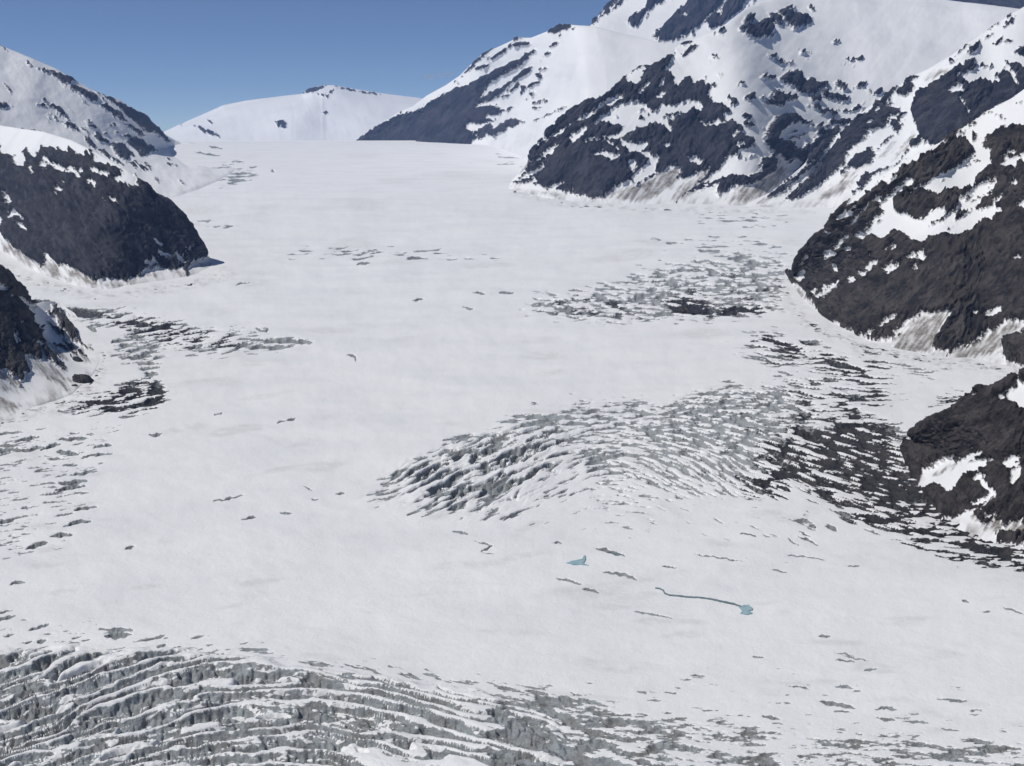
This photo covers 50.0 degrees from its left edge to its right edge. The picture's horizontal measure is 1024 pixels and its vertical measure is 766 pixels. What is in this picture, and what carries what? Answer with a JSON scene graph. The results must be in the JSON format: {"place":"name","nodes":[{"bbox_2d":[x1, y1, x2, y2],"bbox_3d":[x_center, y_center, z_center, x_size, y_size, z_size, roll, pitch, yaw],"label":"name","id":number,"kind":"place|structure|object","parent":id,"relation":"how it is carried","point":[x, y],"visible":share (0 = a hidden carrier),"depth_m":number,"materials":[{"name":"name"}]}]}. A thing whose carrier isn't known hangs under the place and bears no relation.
{"place":"outdoors","nodes":[
{"label":"outdoors","id":0,"kind":"place"},
{"bbox_2d":[0,264,98,420],"bbox_3d":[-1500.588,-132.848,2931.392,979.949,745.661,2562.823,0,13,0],"label":"mountain","id":1,"kind":"structure","parent":0,"point":[42,345],"depth_m":2748.50,"materials":[{"name":"white snow"}]},
{"bbox_2d":[73,356,83,361],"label":"rock outcrop","id":2,"kind":"object","parent":1,"relation":"on","point":[77,359],"visible":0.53,"depth_m":2868.15,"materials":[{"name":"grey stone"}]},
{"bbox_2d":[72,374,93,383],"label":"rock outcrop","id":3,"kind":"object","parent":1,"relation":"on","point":[81,378],"visible":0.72,"depth_m":2647.32,"materials":[{"name":"grey stone"}]},
{"bbox_2d":[0,125,214,288],"bbox_3d":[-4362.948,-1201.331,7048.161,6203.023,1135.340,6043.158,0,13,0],"label":"mountain","id":4,"kind":"structure","parent":0,"point":[74,213],"depth_m":4651.22,"materials":[{"name":"grey stone"}]},
{"bbox_2d":[0,45,238,197],"bbox_3d":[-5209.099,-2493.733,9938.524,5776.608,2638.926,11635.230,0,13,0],"label":"mountain","id":5,"kind":"structure","parent":0,"point":[35,95],"depth_m":9643.30,"materials":[{"name":"white snow"}]},
{"bbox_2d":[164,85,421,140],"bbox_3d":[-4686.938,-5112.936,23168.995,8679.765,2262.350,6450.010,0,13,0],"label":"mountain","id":6,"kind":"structure","parent":0,"point":[329,113],"depth_m":21383.63,"materials":[{"name":"white snow"}]},
{"bbox_2d":[0,0,609,131],"label":"sky","id":7,"kind":"structure","parent":0,"point":[173,62],"materials":[{"name":"blue"}]},
{"bbox_2d":[0,141,1023,765],"bbox_3d":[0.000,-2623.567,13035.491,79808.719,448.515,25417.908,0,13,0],"label":"glacier","id":8,"kind":"object","parent":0,"point":[348,453],"visible":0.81,"depth_m":1785.86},
{"bbox_2d":[566,555,588,565],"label":"meltwater pool","id":9,"kind":"structure","parent":8,"relation":"on","point":[579,561],"depth_m":1554.99,"materials":[{"name":"blue liquid"}]},
{"bbox_2d":[671,306,696,314],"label":"rock outcrop","id":10,"kind":"object","parent":8,"relation":"on","point":[683,310],"visible":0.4,"depth_m":3688.56,"materials":[{"name":"grey stone"}]},
{"bbox_2d":[655,587,740,606],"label":"meltwater stream","id":11,"kind":"structure","parent":8,"relation":"on","point":[727,602],"depth_m":1435.08,"materials":[{"name":"liquid"}]},
{"bbox_2d":[739,605,752,614],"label":"meltwater pool","id":12,"kind":"structure","parent":8,"relation":"on","point":[746,609],"depth_m":1403.51,"materials":[{"name":"blue liquid"}]},
{"bbox_2d":[356,23,676,159],"bbox_3d":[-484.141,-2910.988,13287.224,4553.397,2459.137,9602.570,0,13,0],"label":"mountain","id":13,"kind":"structure","parent":0,"point":[518,95],"depth_m":12228.38,"materials":[{"name":"white snow"}]},
{"bbox_2d":[590,0,766,45],"bbox_3d":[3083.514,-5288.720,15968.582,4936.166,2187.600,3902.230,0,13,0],"label":"mountain","id":14,"kind":"structure","parent":0,"point":[675,22],"depth_m":14820.75,"materials":[{"name":"white snow"}]},
{"bbox_2d":[509,0,1018,204],"bbox_3d":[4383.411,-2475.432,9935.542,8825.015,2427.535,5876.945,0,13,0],"label":"mountain","id":15,"kind":"structure","parent":0,"point":[751,103],"depth_m":8443.34,"materials":[{"name":"white snow"}]},
{"bbox_2d":[746,7,1023,207],"bbox_3d":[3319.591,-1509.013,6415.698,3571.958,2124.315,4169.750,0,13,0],"label":"mountain","id":16,"kind":"structure","parent":0,"point":[935,104],"depth_m":6995.91,"materials":[{"name":"white snow"}]},
{"bbox_2d":[785,89,1023,368],"bbox_3d":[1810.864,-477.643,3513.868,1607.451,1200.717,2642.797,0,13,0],"label":"mountain","id":17,"kind":"structure","parent":0,"point":[921,252],"depth_m":3406.30,"materials":[{"name":"grey stone"}]},
{"bbox_2d":[900,367,1023,546],"bbox_3d":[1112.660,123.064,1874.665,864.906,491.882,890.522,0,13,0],"label":"mountain","id":18,"kind":"structure","parent":0,"point":[963,457],"depth_m":1804.57,"materials":[{"name":"black stone"}]},
{"bbox_2d":[950,0,1023,8],"bbox_3d":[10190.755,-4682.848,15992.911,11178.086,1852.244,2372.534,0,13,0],"label":"mountain","id":19,"kind":"structure","parent":0,"point":[1018,4],"depth_m":15137.03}
]}

